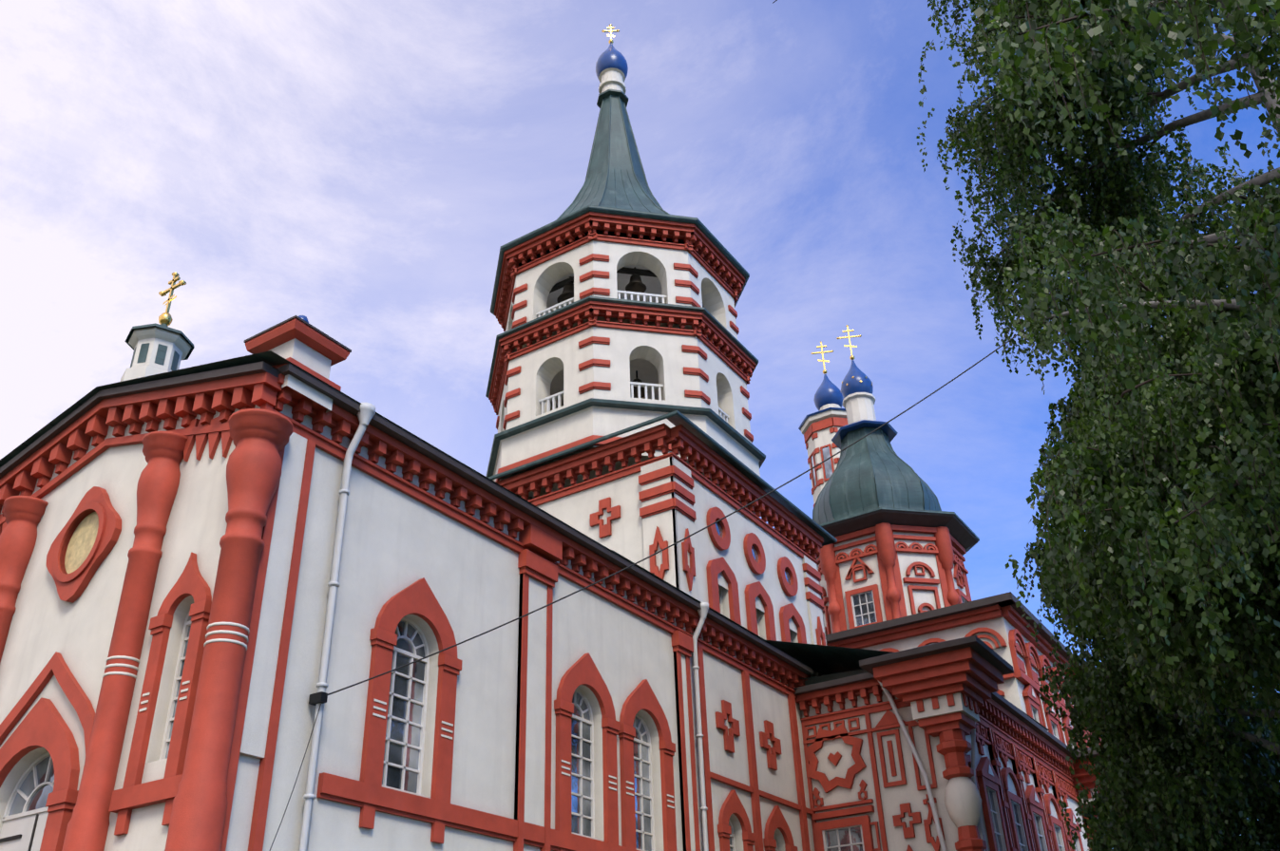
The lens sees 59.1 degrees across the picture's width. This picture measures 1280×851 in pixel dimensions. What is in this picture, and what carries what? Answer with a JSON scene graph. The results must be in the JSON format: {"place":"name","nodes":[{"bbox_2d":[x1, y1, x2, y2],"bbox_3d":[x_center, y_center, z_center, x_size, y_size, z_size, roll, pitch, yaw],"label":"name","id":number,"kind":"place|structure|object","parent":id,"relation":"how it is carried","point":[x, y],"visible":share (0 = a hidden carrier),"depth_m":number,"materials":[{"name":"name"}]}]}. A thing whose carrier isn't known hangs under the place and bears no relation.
{"place":"outdoors","nodes":[
{"label":"outdoors","id":0,"kind":"place"},
{"bbox_2d":[0,0,1279,782],"label":"sky","id":1,"kind":"structure","parent":0,"point":[363,170],"materials":[{"name":"blue"}]},
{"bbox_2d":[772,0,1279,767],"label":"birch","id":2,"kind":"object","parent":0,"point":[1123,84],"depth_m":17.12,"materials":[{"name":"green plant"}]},
{"bbox_2d":[1005,169,1279,850],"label":"birch","id":3,"kind":"object","parent":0,"point":[1116,617],"depth_m":19.61,"materials":[{"name":"green plant"}]},
{"bbox_3d":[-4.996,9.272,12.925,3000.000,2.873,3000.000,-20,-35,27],"label":"ground","id":4,"kind":"structure","parent":0,"visible":0},
{"bbox_2d":[0,271,814,850],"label":"church building","id":5,"kind":"structure","parent":4,"relation":"on","point":[213,576],"depth_m":18.59,"materials":[{"name":"white paint"}]},
{"bbox_2d":[269,327,1027,850],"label":"cable","id":6,"kind":"object","parent":5,"relation":"attached to","point":[317,698],"visible":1,"depth_m":17.35,"materials":[{"name":"black metal"}]},
{"bbox_2d":[485,23,837,677],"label":"tower","id":7,"kind":"structure","parent":5,"relation":"on","point":[622,368],"depth_m":35.98,"materials":[{"name":"white paint"}]},
{"bbox_2d":[766,324,1101,850],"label":"church building","id":8,"kind":"structure","parent":4,"relation":"on","point":[928,722],"depth_m":33.85,"materials":[{"name":"red concrete"}]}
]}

